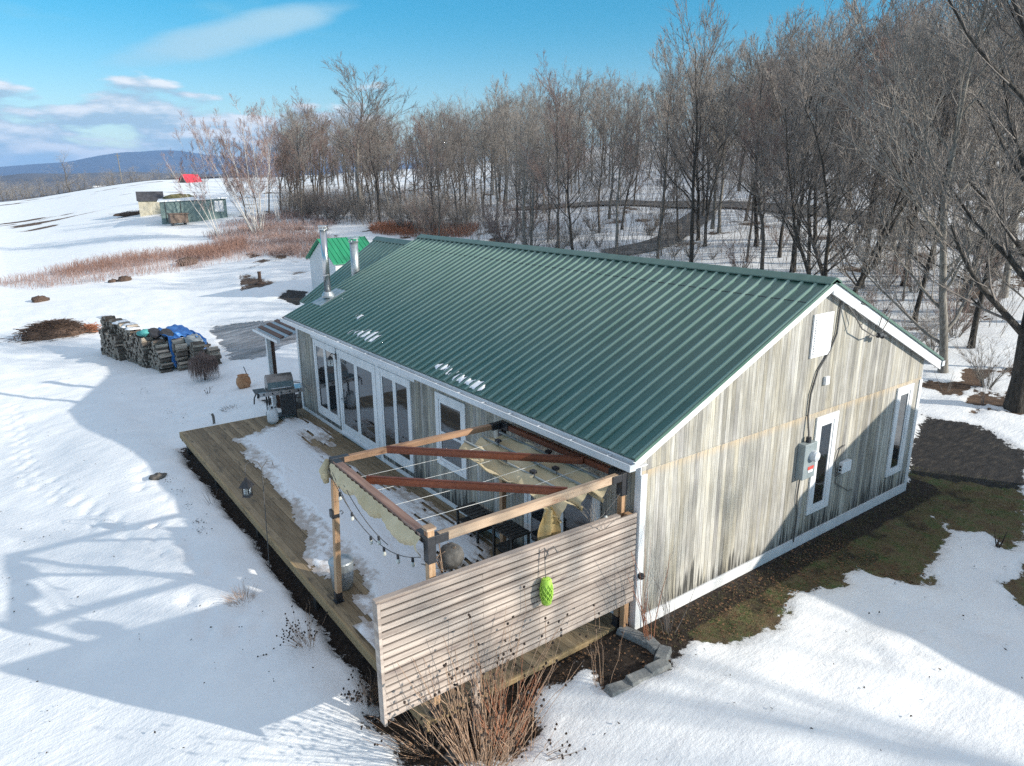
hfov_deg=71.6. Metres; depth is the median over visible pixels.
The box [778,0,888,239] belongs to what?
bare tree
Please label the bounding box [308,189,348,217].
bare shrub
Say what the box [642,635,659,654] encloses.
edging stone
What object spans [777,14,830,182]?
bare tree
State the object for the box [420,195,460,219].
bare shrub
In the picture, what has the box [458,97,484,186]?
bare tree
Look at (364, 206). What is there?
bare shrub
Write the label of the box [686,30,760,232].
bare tree
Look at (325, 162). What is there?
bare tree
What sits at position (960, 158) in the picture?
bare tree
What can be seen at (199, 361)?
weeping shrub
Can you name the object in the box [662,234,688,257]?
bare shrub
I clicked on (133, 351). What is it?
firewood
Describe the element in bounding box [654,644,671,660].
edging stone
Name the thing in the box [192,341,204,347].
firewood log
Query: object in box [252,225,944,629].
house
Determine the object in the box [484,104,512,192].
bare tree
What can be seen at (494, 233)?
bare shrub
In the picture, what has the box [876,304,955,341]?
bare shrub
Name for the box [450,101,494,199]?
bare tree
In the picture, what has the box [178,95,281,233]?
birch tree
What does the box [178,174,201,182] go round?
red roof house
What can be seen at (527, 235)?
bare shrub
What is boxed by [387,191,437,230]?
bare shrub
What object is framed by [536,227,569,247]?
bare shrub
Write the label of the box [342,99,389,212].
bare tree
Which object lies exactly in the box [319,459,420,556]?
shade valance
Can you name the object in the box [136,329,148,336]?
bundle
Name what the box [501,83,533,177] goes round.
bare tree
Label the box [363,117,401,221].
bare tree
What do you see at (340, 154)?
bare tree
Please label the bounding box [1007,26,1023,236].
bare tree
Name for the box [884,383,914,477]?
window
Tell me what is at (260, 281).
well pipe
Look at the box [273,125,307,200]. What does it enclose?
bare tree
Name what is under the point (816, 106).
bare tree
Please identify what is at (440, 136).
bare tree
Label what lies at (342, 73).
bare tree
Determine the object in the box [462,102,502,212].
bare tree
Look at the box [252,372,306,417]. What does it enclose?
gas grill
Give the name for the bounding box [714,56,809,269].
bare tree
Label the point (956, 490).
grass
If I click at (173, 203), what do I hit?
green shed
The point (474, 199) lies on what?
bare shrub
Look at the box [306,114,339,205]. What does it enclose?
bare tree
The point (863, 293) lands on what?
bare shrub
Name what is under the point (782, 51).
bare tree
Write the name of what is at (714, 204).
bare tree
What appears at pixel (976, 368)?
bare shrub
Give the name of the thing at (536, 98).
bare tree
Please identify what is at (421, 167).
bare tree
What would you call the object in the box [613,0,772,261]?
bare tree
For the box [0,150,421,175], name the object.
mountains
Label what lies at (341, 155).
bare tree
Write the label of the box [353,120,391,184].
bare tree
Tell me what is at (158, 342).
firewood log
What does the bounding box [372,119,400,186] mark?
bare tree
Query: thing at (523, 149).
bare tree
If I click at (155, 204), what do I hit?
door
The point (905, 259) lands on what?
bare tree
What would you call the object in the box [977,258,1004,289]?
bare shrub
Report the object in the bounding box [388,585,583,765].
dry perennial
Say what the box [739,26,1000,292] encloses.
bare tree
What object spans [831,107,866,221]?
bare tree
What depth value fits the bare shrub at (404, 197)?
76.93 m
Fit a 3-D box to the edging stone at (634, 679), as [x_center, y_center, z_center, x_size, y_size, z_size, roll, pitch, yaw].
[1.760,4.085,9.838,0.376,0.110,0.197,-11,22,-25]
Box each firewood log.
[101,326,109,330]
[103,315,115,320]
[110,318,122,322]
[114,335,123,340]
[116,347,124,350]
[117,350,124,354]
[140,337,152,342]
[141,342,151,346]
[142,349,150,354]
[151,339,164,345]
[155,344,167,348]
[156,349,169,354]
[158,357,170,362]
[159,352,171,358]
[160,369,172,373]
[161,362,173,366]
[172,339,184,343]
[175,343,186,349]
[175,351,187,356]
[175,355,187,360]
[176,348,188,352]
[177,361,187,365]
[177,364,187,368]
[191,346,203,350]
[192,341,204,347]
[192,350,204,355]
[207,346,219,352]
[208,351,220,355]
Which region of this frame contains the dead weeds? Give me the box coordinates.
[0,208,339,289]
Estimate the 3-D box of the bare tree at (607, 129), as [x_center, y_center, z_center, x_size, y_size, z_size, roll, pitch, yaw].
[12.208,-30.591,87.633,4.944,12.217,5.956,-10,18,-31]
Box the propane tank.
[267,400,278,423]
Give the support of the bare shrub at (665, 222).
on the ground at (112, 664)
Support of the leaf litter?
on the ground at (112, 664)
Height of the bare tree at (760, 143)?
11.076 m
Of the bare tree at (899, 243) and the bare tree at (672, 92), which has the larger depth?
the bare tree at (672, 92)
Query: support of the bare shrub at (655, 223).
on the ground at (112, 664)
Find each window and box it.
[214,201,223,211]
[805,410,838,515]
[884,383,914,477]
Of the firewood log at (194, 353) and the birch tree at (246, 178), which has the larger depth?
the birch tree at (246, 178)
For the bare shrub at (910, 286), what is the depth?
33.32 m
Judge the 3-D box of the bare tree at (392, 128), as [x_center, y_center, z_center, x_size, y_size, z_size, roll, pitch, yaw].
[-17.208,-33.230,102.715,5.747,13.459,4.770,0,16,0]
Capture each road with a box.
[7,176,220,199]
[510,200,1023,263]
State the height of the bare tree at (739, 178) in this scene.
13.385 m
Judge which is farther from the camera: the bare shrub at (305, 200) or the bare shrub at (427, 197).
the bare shrub at (305, 200)
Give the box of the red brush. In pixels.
[45,232,249,276]
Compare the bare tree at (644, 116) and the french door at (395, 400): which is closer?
the french door at (395, 400)
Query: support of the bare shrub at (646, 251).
on the ground at (112, 664)
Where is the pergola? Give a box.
[329,420,627,718]
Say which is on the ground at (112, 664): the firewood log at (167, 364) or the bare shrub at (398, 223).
the bare shrub at (398, 223)
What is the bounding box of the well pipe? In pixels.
[254,271,264,283]
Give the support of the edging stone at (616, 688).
on the ground at (112, 664)
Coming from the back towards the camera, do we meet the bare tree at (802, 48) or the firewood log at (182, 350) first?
the bare tree at (802, 48)
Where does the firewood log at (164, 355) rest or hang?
on the firewood log at (168, 359)
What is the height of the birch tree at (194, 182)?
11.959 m
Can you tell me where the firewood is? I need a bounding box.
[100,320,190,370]
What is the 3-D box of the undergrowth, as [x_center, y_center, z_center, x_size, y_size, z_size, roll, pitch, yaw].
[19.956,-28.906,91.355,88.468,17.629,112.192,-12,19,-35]
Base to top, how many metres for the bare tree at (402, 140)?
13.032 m
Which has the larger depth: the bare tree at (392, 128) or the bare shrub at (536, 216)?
the bare tree at (392, 128)
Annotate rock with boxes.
[31,295,49,302]
[117,275,131,281]
[149,472,167,479]
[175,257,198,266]
[444,747,459,762]
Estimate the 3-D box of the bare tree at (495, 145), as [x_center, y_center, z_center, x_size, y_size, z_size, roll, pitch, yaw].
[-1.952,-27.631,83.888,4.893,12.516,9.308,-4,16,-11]
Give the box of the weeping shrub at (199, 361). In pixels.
[188,350,220,381]
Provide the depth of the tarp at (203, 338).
31.79 m
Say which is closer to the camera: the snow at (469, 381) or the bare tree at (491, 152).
the snow at (469, 381)
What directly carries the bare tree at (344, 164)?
on the ground at (112, 664)
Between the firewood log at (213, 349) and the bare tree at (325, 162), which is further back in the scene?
the bare tree at (325, 162)
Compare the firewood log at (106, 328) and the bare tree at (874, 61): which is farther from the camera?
the bare tree at (874, 61)
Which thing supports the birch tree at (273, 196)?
on the ground at (112, 664)
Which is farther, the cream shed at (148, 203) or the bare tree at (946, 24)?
the cream shed at (148, 203)
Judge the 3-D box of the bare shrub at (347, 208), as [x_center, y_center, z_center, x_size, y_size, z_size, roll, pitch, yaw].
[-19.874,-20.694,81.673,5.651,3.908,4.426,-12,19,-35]
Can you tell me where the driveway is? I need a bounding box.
[603,207,717,254]
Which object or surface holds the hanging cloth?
hanging from the pergola
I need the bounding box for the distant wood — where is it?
[272,20,995,191]
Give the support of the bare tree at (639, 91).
on the ground at (112, 664)
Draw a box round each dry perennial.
[360,711,454,759]
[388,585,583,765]
[464,643,545,754]
[518,701,585,761]
[579,604,627,687]
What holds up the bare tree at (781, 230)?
on the ground at (112, 664)
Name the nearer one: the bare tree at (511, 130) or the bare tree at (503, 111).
the bare tree at (503, 111)
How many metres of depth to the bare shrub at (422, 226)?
63.42 m
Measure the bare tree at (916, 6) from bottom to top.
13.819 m
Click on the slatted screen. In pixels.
(586, 569)
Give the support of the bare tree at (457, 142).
on the ground at (112, 664)
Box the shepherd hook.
[245,460,273,567]
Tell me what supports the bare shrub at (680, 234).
on the ground at (112, 664)
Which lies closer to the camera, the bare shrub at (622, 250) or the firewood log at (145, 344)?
the firewood log at (145, 344)
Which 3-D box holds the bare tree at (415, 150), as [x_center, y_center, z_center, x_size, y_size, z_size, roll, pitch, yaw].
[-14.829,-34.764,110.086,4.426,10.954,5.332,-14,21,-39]
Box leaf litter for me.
[397,533,924,765]
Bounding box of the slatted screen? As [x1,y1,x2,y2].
[372,511,636,732]
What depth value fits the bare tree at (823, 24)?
66.47 m
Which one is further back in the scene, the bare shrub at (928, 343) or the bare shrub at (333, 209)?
the bare shrub at (333, 209)
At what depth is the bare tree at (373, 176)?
86.73 m
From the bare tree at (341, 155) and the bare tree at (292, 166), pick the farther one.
the bare tree at (341, 155)
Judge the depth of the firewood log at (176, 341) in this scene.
30.56 m
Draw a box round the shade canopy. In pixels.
[459,431,607,522]
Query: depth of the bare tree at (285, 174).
87.78 m
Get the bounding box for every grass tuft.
[222,580,258,604]
[340,666,378,706]
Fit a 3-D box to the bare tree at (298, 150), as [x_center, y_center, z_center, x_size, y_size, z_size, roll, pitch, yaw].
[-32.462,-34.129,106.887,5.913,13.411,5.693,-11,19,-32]
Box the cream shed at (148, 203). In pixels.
[136,191,163,216]
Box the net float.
[539,546,557,605]
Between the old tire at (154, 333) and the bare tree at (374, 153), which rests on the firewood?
the old tire at (154, 333)
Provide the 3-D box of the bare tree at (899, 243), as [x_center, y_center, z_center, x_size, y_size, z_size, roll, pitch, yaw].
[20.143,-11.543,34.950,7.248,12.876,6.396,-12,19,-35]
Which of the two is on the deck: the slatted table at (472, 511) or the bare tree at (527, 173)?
the slatted table at (472, 511)
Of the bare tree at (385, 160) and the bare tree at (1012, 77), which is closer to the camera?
the bare tree at (1012, 77)
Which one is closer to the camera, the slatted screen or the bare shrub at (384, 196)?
the slatted screen
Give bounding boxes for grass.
[366,218,478,237]
[649,466,1022,646]
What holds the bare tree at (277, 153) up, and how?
on the ground at (112, 664)
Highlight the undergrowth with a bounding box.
[273,115,1023,337]
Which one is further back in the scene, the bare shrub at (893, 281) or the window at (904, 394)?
the bare shrub at (893, 281)
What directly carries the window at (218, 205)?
in the green shed at (173, 203)
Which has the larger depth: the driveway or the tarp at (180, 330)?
the driveway
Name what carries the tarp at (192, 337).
on the firewood log
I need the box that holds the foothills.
[0,172,300,201]
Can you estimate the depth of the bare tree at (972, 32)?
69.83 m
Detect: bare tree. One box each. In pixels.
[211,119,253,216]
[231,129,267,216]
[248,114,283,212]
[263,127,289,190]
[266,123,309,212]
[267,110,295,205]
[270,120,306,211]
[272,103,314,171]
[272,120,296,206]
[273,99,316,188]
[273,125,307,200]
[276,119,313,208]
[279,123,304,193]
[280,104,312,173]
[281,111,312,186]
[283,86,330,211]
[284,109,318,216]
[287,53,420,218]
[294,104,340,208]
[305,109,328,191]
[306,107,338,196]
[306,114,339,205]
[307,112,340,198]
[309,131,340,196]
[320,123,353,195]
[320,136,337,193]
[326,113,354,194]
[328,99,377,211]
[331,109,355,194]
[332,123,351,175]
[336,104,385,186]
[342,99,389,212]
[343,126,373,201]
[345,135,379,195]
[351,97,389,221]
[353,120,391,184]
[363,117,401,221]
[363,140,381,210]
[365,115,395,190]
[366,120,414,213]
[366,126,389,190]
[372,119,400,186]
[375,123,433,215]
[379,104,408,195]
[389,122,436,199]
[390,104,423,194]
[402,112,429,185]
[404,128,424,188]
[405,106,450,220]
[406,114,438,191]
[408,115,450,199]
[411,114,462,235]
[411,119,434,189]
[412,106,432,188]
[416,109,451,194]
[421,99,451,188]
[428,108,483,220]
[428,129,458,200]
[429,115,456,190]
[431,111,459,207]
[435,110,465,204]
[438,105,462,187]
[440,102,479,215]
[446,106,481,219]
[448,106,470,187]
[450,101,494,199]
[454,123,494,203]
[457,111,486,193]
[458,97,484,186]
[459,85,512,194]
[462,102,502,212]
[462,111,518,206]
[469,106,512,233]
[470,118,488,193]
[476,96,511,200]
[477,71,534,204]
[483,91,522,198]
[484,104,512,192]
[486,94,519,213]
[488,81,563,244]
[492,94,522,189]
[495,103,545,235]
[497,108,560,245]
[499,110,548,221]
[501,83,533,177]
[503,96,531,193]
[504,121,553,242]
[508,113,556,236]
[511,101,564,217]
[513,75,555,137]
[514,50,594,247]
[522,96,577,210]
[522,109,547,195]
[523,116,572,241]
[527,67,608,249]
[535,94,561,185]
[541,98,584,212]
[542,69,589,153]
[550,109,581,192]
[553,95,582,138]
[556,110,587,183]
[559,70,605,182]
[562,79,604,193]
[562,81,614,179]
[562,94,626,232]
[575,67,645,218]
[581,71,658,254]
[587,79,621,175]
[594,86,625,183]
[601,95,661,229]
[611,114,635,196]
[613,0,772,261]
[617,81,650,176]
[624,82,647,165]
[628,89,660,206]
[628,113,654,181]
[640,103,671,177]
[641,31,709,258]
[641,66,678,182]
[644,151,685,255]
[650,47,687,135]
[650,86,705,237]
[651,60,685,165]
[656,28,749,240]
[659,82,754,246]
[666,95,691,188]
[669,93,702,193]
[670,51,745,209]
[671,66,717,170]
[673,50,713,154]
[679,77,732,215]
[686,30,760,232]
[690,54,753,228]
[706,42,749,154]
[710,1,821,246]
[710,35,741,121]
[710,71,736,159]
[713,57,736,162]
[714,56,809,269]
[720,48,784,181]
[726,0,903,272]
[730,49,773,156]
[730,49,802,213]
[731,48,789,239]
[733,40,779,190]
[733,60,804,221]
[735,89,786,261]
[736,14,807,135]
[738,41,841,257]
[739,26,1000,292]
[748,28,867,271]
[749,35,796,177]
[750,34,805,137]
[765,28,790,127]
[769,55,806,142]
[777,0,869,101]
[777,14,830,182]
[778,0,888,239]
[780,10,827,148]
[792,43,867,189]
[804,0,1023,372]
[807,17,965,288]
[808,0,911,202]
[810,8,861,189]
[811,0,966,262]
[816,0,899,206]
[821,0,962,237]
[821,93,865,253]
[823,40,870,196]
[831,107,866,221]
[833,18,868,84]
[835,3,1015,273]
[836,4,935,126]
[847,33,880,159]
[848,0,963,248]
[849,22,894,157]
[866,0,996,202]
[872,11,1023,322]
[874,146,935,300]
[876,0,1023,348]
[878,0,1023,412]
[882,10,1000,286]
[893,0,946,159]
[894,24,959,225]
[901,0,951,110]
[902,0,995,222]
[902,3,1019,215]
[908,2,957,46]
[930,47,993,269]
[935,2,1023,275]
[935,57,1023,290]
[945,0,1023,312]
[946,0,1023,298]
[946,3,1010,156]
[965,49,1023,299]
[985,127,1018,264]
[986,10,1023,204]
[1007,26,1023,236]
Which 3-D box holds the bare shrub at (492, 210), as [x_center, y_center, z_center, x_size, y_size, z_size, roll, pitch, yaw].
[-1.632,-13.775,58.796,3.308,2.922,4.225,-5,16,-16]
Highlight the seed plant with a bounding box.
[276,597,327,647]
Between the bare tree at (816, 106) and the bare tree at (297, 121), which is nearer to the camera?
the bare tree at (816, 106)
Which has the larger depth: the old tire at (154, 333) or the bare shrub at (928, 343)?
the old tire at (154, 333)
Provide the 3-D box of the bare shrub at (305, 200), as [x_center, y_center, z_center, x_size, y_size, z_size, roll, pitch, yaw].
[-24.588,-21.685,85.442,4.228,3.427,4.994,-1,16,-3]
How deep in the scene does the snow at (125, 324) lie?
32.49 m
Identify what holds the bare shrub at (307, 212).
on the ground at (112, 664)
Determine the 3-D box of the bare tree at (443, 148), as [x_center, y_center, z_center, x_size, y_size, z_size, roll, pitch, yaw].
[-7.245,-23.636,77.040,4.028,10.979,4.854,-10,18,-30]
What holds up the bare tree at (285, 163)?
on the ground at (112, 664)
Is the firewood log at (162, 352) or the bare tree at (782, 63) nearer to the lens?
the firewood log at (162, 352)
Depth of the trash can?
11.88 m
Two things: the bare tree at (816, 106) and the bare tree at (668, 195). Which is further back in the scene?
the bare tree at (668, 195)
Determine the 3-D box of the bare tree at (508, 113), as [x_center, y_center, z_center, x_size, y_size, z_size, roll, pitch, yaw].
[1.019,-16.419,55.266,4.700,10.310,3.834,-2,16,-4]
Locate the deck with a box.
[179,408,616,731]
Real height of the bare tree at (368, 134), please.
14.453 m
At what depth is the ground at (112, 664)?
12.33 m
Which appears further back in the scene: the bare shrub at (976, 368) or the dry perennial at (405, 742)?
the bare shrub at (976, 368)
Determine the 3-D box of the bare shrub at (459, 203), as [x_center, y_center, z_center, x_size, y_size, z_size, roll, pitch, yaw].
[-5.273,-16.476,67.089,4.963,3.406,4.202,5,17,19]
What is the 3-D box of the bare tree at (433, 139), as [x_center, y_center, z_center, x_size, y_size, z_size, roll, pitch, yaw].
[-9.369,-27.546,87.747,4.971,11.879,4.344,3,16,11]
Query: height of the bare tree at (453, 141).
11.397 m
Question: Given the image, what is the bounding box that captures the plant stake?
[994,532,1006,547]
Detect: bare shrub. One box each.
[287,189,325,217]
[288,191,320,214]
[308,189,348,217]
[310,195,348,220]
[321,188,366,218]
[324,200,347,220]
[326,182,379,219]
[340,187,372,215]
[358,206,379,222]
[367,184,408,215]
[374,184,411,219]
[380,200,418,230]
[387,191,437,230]
[389,187,425,216]
[392,187,452,230]
[404,195,452,234]
[412,190,449,223]
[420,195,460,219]
[435,181,492,220]
[436,193,478,221]
[445,203,476,226]
[472,201,506,233]
[473,198,528,242]
[479,209,529,243]
[498,212,562,245]
[501,193,560,232]
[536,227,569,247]
[542,216,566,238]
[546,230,579,248]
[553,220,588,245]
[572,228,593,248]
[575,204,606,230]
[585,216,606,232]
[589,229,605,246]
[594,239,623,253]
[601,239,644,255]
[619,243,665,258]
[632,204,669,234]
[652,213,675,231]
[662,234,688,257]
[669,223,694,240]
[679,238,702,257]
[703,244,723,259]
[718,233,769,267]
[765,224,792,247]
[833,271,901,303]
[857,285,906,315]
[870,256,915,288]
[872,246,903,273]
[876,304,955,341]
[885,249,948,292]
[902,309,980,352]
[914,282,1000,337]
[923,288,990,325]
[952,333,1015,388]
[953,274,979,298]
[963,280,1014,309]
[966,238,1017,277]
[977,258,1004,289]
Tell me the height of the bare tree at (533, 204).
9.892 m
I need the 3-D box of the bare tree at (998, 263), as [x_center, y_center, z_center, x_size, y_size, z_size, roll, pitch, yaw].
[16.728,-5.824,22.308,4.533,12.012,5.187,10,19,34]
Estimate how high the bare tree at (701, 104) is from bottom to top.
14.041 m
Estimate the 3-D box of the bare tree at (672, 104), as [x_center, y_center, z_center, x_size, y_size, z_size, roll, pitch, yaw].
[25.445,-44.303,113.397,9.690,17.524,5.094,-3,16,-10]
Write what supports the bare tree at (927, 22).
on the ground at (112, 664)
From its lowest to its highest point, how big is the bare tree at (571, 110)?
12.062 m
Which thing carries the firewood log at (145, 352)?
on the firewood log
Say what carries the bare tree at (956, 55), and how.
on the ground at (112, 664)
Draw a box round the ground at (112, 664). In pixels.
[0,118,1023,765]
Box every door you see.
[152,202,159,213]
[312,338,341,425]
[336,348,379,456]
[377,367,414,472]
[434,391,467,478]
[524,493,601,548]
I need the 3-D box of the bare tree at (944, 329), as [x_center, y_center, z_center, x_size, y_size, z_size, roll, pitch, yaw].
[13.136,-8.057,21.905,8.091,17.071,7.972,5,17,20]
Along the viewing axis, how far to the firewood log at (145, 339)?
30.98 m
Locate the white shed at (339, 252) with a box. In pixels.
[305,236,368,288]
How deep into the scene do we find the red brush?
64.47 m
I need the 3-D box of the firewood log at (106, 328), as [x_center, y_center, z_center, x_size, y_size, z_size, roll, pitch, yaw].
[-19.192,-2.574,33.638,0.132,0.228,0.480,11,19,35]
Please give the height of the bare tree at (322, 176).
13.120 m
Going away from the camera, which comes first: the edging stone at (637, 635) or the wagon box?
the edging stone at (637, 635)
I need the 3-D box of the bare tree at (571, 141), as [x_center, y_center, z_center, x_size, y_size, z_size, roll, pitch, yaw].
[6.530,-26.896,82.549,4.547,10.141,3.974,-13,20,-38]
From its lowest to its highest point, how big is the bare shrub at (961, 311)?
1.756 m
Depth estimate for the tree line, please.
225.66 m
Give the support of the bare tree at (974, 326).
on the ground at (112, 664)
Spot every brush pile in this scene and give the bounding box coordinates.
[0,318,100,343]
[80,320,101,332]
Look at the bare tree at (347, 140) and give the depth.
112.36 m
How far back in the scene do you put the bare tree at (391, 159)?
81.99 m
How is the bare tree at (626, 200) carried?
on the ground at (112, 664)
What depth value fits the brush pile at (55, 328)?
38.51 m
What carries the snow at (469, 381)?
on the house at (734, 421)
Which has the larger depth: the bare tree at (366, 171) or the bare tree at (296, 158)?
the bare tree at (296, 158)
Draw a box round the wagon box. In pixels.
[167,213,188,225]
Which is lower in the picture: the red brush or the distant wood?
the red brush
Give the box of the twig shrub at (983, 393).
[980,375,986,404]
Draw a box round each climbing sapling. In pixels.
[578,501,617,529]
[627,528,669,640]
[644,537,696,635]
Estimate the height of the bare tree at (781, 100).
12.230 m
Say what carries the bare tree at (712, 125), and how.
on the ground at (112, 664)
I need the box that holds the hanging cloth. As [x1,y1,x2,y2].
[537,507,560,543]
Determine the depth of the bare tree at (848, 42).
96.68 m
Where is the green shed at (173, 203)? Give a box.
[157,193,227,224]
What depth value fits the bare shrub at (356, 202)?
82.98 m
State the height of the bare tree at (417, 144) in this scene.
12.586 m
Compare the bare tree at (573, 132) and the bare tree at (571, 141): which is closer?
the bare tree at (571, 141)
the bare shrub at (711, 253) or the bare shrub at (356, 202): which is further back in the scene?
the bare shrub at (356, 202)
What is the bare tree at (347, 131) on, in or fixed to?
on the ground at (112, 664)
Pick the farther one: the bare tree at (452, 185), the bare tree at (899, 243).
the bare tree at (452, 185)
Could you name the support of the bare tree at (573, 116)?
on the ground at (112, 664)
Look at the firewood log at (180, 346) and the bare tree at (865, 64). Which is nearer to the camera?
the firewood log at (180, 346)
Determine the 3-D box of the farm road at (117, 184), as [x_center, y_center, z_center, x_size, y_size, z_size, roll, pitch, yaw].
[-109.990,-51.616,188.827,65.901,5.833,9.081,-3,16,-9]
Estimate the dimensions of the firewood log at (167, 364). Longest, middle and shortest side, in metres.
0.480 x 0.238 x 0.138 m
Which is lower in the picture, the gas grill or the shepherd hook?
the shepherd hook
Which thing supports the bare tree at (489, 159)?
on the ground at (112, 664)
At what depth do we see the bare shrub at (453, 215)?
62.52 m
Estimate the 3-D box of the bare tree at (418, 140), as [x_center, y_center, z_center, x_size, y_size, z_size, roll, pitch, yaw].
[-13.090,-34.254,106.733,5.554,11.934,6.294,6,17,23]
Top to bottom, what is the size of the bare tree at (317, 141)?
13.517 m
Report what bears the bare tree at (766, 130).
on the ground at (112, 664)
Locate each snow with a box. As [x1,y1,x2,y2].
[96,315,185,338]
[232,416,492,647]
[342,298,484,390]
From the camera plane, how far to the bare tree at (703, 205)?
53.50 m
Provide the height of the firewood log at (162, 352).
0.168 m
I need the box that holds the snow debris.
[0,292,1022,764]
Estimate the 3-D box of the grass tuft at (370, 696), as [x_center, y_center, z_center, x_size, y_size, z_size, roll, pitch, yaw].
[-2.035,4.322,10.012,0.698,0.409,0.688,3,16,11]
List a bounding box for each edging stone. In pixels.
[604,679,631,696]
[616,626,633,641]
[625,668,652,687]
[629,629,645,647]
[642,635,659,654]
[644,658,671,676]
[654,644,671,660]
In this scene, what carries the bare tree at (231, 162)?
on the ground at (112, 664)
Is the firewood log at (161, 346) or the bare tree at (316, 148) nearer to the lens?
the firewood log at (161, 346)
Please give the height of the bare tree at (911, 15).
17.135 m
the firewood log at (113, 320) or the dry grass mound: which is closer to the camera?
the dry grass mound
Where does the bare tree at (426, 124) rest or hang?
on the ground at (112, 664)
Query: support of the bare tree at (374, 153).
on the ground at (112, 664)
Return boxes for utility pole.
[115,154,122,183]
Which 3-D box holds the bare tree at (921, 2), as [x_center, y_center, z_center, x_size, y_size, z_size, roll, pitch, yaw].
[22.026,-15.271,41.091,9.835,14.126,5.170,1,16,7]
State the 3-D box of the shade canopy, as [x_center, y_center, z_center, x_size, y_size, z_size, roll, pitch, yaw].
[0.181,1.389,11.092,1.190,0.414,2.790,-12,19,-35]
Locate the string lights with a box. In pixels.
[328,470,619,572]
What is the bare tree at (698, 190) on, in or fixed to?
on the ground at (112, 664)
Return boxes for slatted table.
[456,502,494,543]
[492,520,530,555]
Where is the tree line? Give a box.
[0,150,203,201]
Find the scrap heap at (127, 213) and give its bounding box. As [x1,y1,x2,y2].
[113,210,139,216]
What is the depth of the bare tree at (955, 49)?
42.19 m
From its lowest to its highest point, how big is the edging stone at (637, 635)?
0.110 m
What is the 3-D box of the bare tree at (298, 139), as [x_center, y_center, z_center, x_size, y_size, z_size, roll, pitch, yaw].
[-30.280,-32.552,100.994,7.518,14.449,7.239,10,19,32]
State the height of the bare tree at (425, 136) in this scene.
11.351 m
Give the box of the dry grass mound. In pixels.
[220,405,240,411]
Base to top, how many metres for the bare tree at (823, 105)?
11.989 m
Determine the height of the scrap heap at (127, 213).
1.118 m
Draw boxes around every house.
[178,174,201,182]
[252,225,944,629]
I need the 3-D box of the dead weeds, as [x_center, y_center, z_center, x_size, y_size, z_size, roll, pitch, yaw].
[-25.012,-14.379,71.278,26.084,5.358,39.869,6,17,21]
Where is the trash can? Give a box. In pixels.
[328,554,353,590]
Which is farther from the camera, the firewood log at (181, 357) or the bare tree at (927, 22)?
the bare tree at (927, 22)
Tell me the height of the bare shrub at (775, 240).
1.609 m
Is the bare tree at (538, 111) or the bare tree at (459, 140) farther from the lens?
the bare tree at (459, 140)
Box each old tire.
[148,328,160,337]
[160,328,173,338]
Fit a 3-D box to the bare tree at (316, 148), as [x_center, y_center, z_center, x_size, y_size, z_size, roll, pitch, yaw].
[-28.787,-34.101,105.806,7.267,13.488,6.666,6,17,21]
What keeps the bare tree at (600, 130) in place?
on the ground at (112, 664)
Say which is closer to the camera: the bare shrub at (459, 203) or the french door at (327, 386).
the french door at (327, 386)
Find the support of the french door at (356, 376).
in the house at (734, 421)
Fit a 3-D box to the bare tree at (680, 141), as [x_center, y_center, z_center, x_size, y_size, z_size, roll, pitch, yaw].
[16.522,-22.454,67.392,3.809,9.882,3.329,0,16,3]
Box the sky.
[0,0,1019,166]
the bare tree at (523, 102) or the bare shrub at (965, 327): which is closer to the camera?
the bare shrub at (965, 327)
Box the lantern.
[239,472,254,497]
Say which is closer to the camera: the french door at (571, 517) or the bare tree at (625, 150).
the french door at (571, 517)
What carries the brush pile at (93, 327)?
on the ground at (112, 664)
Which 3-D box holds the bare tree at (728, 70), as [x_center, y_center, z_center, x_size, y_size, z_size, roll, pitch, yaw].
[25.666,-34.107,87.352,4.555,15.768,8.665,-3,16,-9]
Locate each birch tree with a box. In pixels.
[160,120,219,238]
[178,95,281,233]
[253,109,280,222]
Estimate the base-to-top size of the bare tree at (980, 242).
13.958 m
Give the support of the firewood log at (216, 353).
on the firewood log
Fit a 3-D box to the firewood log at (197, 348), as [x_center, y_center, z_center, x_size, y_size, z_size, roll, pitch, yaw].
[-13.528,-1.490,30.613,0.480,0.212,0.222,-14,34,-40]
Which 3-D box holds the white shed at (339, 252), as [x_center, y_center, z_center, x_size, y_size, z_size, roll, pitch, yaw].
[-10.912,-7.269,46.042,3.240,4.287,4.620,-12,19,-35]
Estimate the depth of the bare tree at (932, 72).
39.59 m
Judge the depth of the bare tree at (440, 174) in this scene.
72.43 m
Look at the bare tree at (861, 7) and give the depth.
50.87 m
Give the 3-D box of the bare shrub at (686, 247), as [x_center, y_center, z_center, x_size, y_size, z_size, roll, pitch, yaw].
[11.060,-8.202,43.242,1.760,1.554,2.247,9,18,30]
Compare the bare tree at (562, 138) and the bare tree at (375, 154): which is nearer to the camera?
the bare tree at (562, 138)
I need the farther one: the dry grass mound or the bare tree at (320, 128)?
the bare tree at (320, 128)
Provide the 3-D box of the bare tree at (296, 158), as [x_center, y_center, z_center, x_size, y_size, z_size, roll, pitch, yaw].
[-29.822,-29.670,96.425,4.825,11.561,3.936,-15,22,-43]
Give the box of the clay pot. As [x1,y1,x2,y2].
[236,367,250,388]
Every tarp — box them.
[157,327,181,367]
[166,324,192,336]
[182,333,202,346]
[187,330,206,348]

